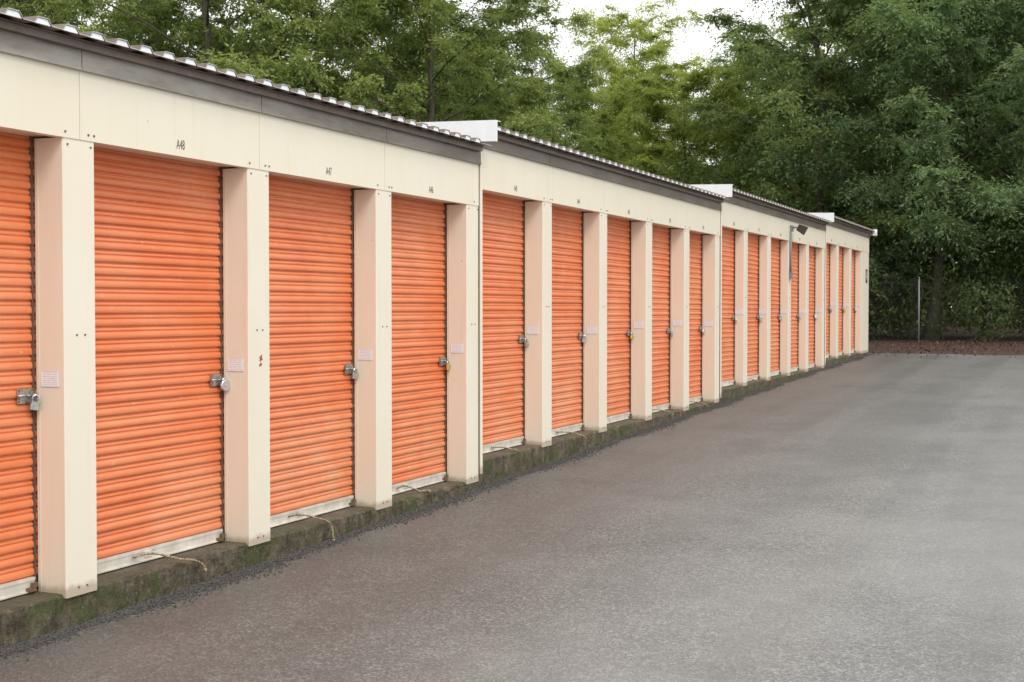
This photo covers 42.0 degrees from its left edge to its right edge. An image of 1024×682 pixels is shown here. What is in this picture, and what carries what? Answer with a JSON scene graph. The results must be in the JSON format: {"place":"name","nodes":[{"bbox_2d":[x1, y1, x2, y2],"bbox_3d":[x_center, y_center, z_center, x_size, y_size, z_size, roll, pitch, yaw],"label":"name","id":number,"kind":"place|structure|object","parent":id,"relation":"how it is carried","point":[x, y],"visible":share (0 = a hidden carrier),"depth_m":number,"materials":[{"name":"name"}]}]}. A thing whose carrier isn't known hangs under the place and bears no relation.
{"place":"outdoors","nodes":[
{"label":"outdoors","id":0,"kind":"place"},
{"bbox_2d":[0,353,876,660],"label":"gravel","id":1,"kind":"structure","parent":0,"point":[66,631],"depth_m":8.28,"materials":[{"name":"grey gravel"}]},
{"bbox_2d":[0,353,1023,681],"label":"driveway","id":2,"kind":"structure","parent":0,"point":[858,521],"depth_m":7.56,"materials":[{"name":"grey asphalt"}]},
{"bbox_2d":[63,0,1017,306],"label":"sky","id":3,"kind":"structure","parent":0,"point":[695,43],"materials":[{"name":"white"}]},
{"bbox_2d":[868,310,1023,354],"bbox_3d":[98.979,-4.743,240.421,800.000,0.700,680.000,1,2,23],"label":"ground","id":4,"kind":"structure","parent":0,"point":[967,338],"depth_m":37.03,"materials":[{"name":"soil"}]},
{"bbox_2d":[0,0,30,16],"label":"tree","id":5,"kind":"object","parent":4,"relation":"on","point":[1,1],"visible":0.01,"depth_m":43.13,"materials":[{"name":"green plant"}]},
{"bbox_2d":[0,0,215,53],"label":"tree","id":6,"kind":"object","parent":4,"relation":"on","point":[19,2],"visible":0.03,"depth_m":41.70,"materials":[{"name":"green plant"}]},
{"bbox_2d":[32,0,298,78],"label":"tree","id":7,"kind":"object","parent":4,"relation":"on","point":[161,28],"visible":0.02,"depth_m":44.91,"materials":[{"name":"green plant"}]},
{"bbox_2d":[0,0,409,97],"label":"tree","id":8,"kind":"object","parent":4,"relation":"on","point":[268,69],"visible":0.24,"depth_m":36.91,"materials":[{"name":"green plant"}]},
{"bbox_2d":[105,0,518,119],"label":"tree","id":9,"kind":"object","parent":4,"relation":"on","point":[379,26],"visible":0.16,"depth_m":44.21,"materials":[{"name":"green plant"}]},
{"bbox_2d":[291,0,505,120],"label":"tree","id":10,"kind":"object","parent":4,"relation":"on","point":[436,79],"visible":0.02,"depth_m":50.88,"materials":[{"name":"green plant"}]},
{"bbox_2d":[215,0,609,147],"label":"tree","id":11,"kind":"object","parent":4,"relation":"on","point":[431,26],"visible":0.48,"depth_m":40.98,"materials":[{"name":"green plant"}]},
{"bbox_2d":[0,7,876,648],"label":"storage building","id":12,"kind":"structure","parent":4,"relation":"on","point":[182,237],"depth_m":8.55,"materials":[{"name":"concrete"}]},
{"bbox_2d":[0,132,37,599],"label":"door","id":13,"kind":"structure","parent":12,"relation":"in","point":[18,423],"depth_m":6.34,"materials":[{"name":"orange metal"}]},
{"bbox_2d":[29,394,39,410],"bbox_3d":[-2.287,0.293,6.397,0.048,0.076,0.024,10,-4,-31],"label":"padlock","id":14,"kind":"object","parent":12,"relation":"hanging from","point":[33,405],"visible":1,"depth_m":6.39,"materials":[{"name":"metal"}]},
{"bbox_2d":[94,147,225,573],"bbox_3d":[-1.861,0.132,7.193,0.252,2.286,1.360,1,2,23],"label":"door","id":15,"kind":"structure","parent":12,"relation":"in","point":[159,343],"depth_m":7.29,"materials":[{"name":"orange metal"}]},
{"bbox_2d":[220,378,230,390],"bbox_3d":[-1.677,0.253,7.796,0.025,0.080,0.068,1,16,44],"label":"padlock","id":16,"kind":"object","parent":12,"relation":"hanging from","point":[225,384],"visible":1,"depth_m":7.79,"materials":[{"name":"silver metal"}]},
{"bbox_2d":[269,175,355,539],"bbox_3d":[-1.257,0.125,8.588,0.255,2.341,1.360,1,2,23],"label":"door","id":17,"kind":"structure","parent":12,"relation":"in","point":[311,232],"depth_m":8.73,"materials":[{"name":"orange metal"}]},
{"bbox_2d":[352,368,357,378],"bbox_3d":[-1.081,0.223,9.186,0.024,0.076,0.048,1,-5,44],"label":"padlock","id":18,"kind":"object","parent":12,"relation":"hanging from","point":[354,375],"visible":1,"depth_m":9.18,"materials":[{"name":"metal"}]},
{"bbox_2d":[391,195,447,494],"bbox_3d":[-0.707,0.028,9.928,0.200,2.215,1.360,1,2,23],"label":"door","id":19,"kind":"structure","parent":12,"relation":"in","point":[418,227],"depth_m":10.14,"materials":[{"name":"orange metal"}]},
{"bbox_2d":[482,193,525,453],"bbox_3d":[-0.081,-0.149,11.385,0.190,2.215,1.360,1,2,23],"label":"door","id":20,"kind":"structure","parent":12,"relation":"in","point":[503,219],"depth_m":11.60,"materials":[{"name":"orange metal"}]},
{"bbox_2d":[524,338,528,346],"bbox_3d":[0.129,0.013,11.978,0.024,0.076,0.048,1,10,39],"label":"padlock","id":21,"kind":"object","parent":12,"relation":"hanging from","point":[526,344],"visible":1,"depth_m":11.97,"materials":[{"name":"metal"}]},
{"bbox_2d":[552,206,585,438],"bbox_3d":[0.549,-0.170,12.769,0.250,2.241,1.360,1,2,23],"label":"door","id":22,"kind":"structure","parent":12,"relation":"in","point":[567,224],"depth_m":13.03,"materials":[{"name":"orange metal"}]},
{"bbox_2d":[607,217,631,423],"bbox_3d":[1.065,-0.224,14.200,0.062,2.205,1.360,1,2,23],"label":"door","id":23,"kind":"structure","parent":12,"relation":"in","point":[618,230],"depth_m":14.46,"materials":[{"name":"orange metal"}]},
{"bbox_2d":[652,225,670,412],"bbox_3d":[1.727,-0.254,15.570,0.190,2.215,1.360,1,2,23],"label":"door","id":24,"kind":"structure","parent":12,"relation":"in","point":[661,331],"depth_m":15.89,"materials":[{"name":"orange metal"}]},
{"bbox_2d":[689,232,707,406],"bbox_3d":[2.333,-0.274,16.899,0.250,2.241,1.360,1,2,23],"label":"door","id":25,"kind":"structure","parent":12,"relation":"in","point":[695,244],"depth_m":17.29,"materials":[{"name":"orange metal"}]},
{"bbox_2d":[721,228,735,386],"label":"door","id":26,"kind":"structure","parent":12,"relation":"in","point":[728,235],"depth_m":18.67,"materials":[{"name":"orange metal"}]},
{"bbox_2d":[747,233,759,380],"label":"door","id":27,"kind":"structure","parent":12,"relation":"in","point":[753,316],"depth_m":20.06,"materials":[{"name":"orange metal"}]},
{"bbox_2d":[770,238,780,375],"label":"door","id":28,"kind":"structure","parent":12,"relation":"in","point":[775,244],"depth_m":21.49,"materials":[{"name":"orange metal"}]},
{"bbox_2d":[791,243,799,371],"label":"door","id":29,"kind":"structure","parent":12,"relation":"in","point":[795,247],"depth_m":22.92,"materials":[{"name":"orange metal"}]},
{"bbox_2d":[808,247,815,367],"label":"door","id":30,"kind":"structure","parent":12,"relation":"in","point":[811,345],"depth_m":24.33,"materials":[{"name":"orange metal"}]},
{"bbox_2d":[826,244,830,357],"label":"door","id":31,"kind":"structure","parent":12,"relation":"in","point":[828,308],"depth_m":25.81,"materials":[{"name":"orange metal"}]},
{"bbox_2d":[838,247,843,355],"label":"door","id":32,"kind":"structure","parent":12,"relation":"in","point":[840,323],"depth_m":27.17,"materials":[{"name":"orange metal"}]},
{"bbox_2d":[851,250,855,352],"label":"door","id":33,"kind":"structure","parent":12,"relation":"in","point":[853,308],"depth_m":28.57,"materials":[{"name":"orange metal"}]},
{"bbox_2d":[353,3,584,140],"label":"tree","id":34,"kind":"object","parent":4,"relation":"on","point":[495,76],"visible":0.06,"depth_m":54.16,"materials":[{"name":"green plant"}]},
{"bbox_2d":[75,11,1023,327],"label":"woodland","id":35,"kind":"object","parent":4,"relation":"on","point":[787,197],"visible":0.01,"depth_m":68.16,"materials":[{"name":"green plant"}]},
{"bbox_2d":[458,42,649,172],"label":"tree","id":36,"kind":"object","parent":4,"relation":"on","point":[571,108],"visible":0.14,"depth_m":45.63,"materials":[{"name":"green plant"}]},
{"bbox_2d":[496,30,729,181],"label":"tree","id":37,"kind":"object","parent":4,"relation":"on","point":[624,82],"visible":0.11,"depth_m":54.37,"materials":[{"name":"green plant"}]},
{"bbox_2d":[552,0,724,172],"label":"tree","id":38,"kind":"object","parent":4,"relation":"on","point":[637,25],"visible":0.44,"depth_m":79.37,"materials":[{"name":"green plant"}]},
{"bbox_2d":[583,103,700,177],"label":"tree","id":39,"kind":"object","parent":4,"relation":"on","point":[632,139],"visible":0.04,"depth_m":65.00,"materials":[{"name":"green plant"}]},
{"bbox_2d":[575,37,806,197],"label":"tree","id":40,"kind":"object","parent":4,"relation":"on","point":[659,108],"visible":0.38,"depth_m":48.79,"materials":[{"name":"green plant"}]},
{"bbox_2d":[618,67,803,197],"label":"tree","id":41,"kind":"object","parent":4,"relation":"on","point":[675,71],"visible":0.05,"depth_m":62.09,"materials":[{"name":"green plant"}]},
{"bbox_2d":[656,20,892,217],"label":"tree","id":42,"kind":"object","parent":4,"relation":"on","point":[715,61],"visible":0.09,"depth_m":51.64,"materials":[{"name":"green plant"}]},
{"bbox_2d":[655,134,1023,341],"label":"undergrowth","id":43,"kind":"object","parent":4,"relation":"on","point":[1013,263],"visible":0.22,"depth_m":41.25,"materials":[{"name":"green plant"}]},
{"bbox_2d":[659,0,1022,323],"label":"tree","id":44,"kind":"object","parent":4,"relation":"on","point":[771,91],"visible":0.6,"depth_m":41.87,"materials":[{"name":"green plant"}]},
{"bbox_2d":[711,0,1022,334],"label":"tree","id":45,"kind":"object","parent":4,"relation":"on","point":[859,14],"visible":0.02,"depth_m":46.93,"materials":[{"name":"green plant"}]},
{"bbox_2d":[741,0,1023,339],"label":"tree","id":46,"kind":"object","parent":4,"relation":"on","point":[932,49],"visible":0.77,"depth_m":39.62,"materials":[{"name":"green plant"}]},
{"bbox_2d":[753,4,1015,329],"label":"tree","id":47,"kind":"object","parent":4,"relation":"on","point":[781,17],"visible":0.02,"depth_m":57.76,"materials":[{"name":"green plant"}]},
{"bbox_2d":[796,0,1023,335],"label":"tree","id":48,"kind":"object","parent":4,"relation":"on","point":[1007,167],"visible":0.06,"depth_m":45.24,"materials":[{"name":"green plant"}]},
{"bbox_2d":[837,0,1023,280],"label":"tree","id":49,"kind":"object","parent":4,"relation":"on","point":[996,197],"visible":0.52,"depth_m":39.04,"materials":[{"name":"green plant"}]},
{"bbox_2d":[861,340,1023,358],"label":"leaf litter","id":50,"kind":"object","parent":4,"relation":"on","point":[925,349],"visible":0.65,"depth_m":33.23,"materials":[{"name":"brown plant"}]},
{"bbox_2d":[868,277,1023,341],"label":"chain link fence","id":51,"kind":"object","parent":4,"relation":"on","point":[918,306],"visible":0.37,"depth_m":37.83,"materials":[{"name":"metal"}]},
{"bbox_2d":[878,3,1023,203],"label":"tree","id":52,"kind":"object","parent":4,"relation":"on","point":[1007,98],"visible":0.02,"depth_m":42.44,"materials":[{"name":"green plant"}]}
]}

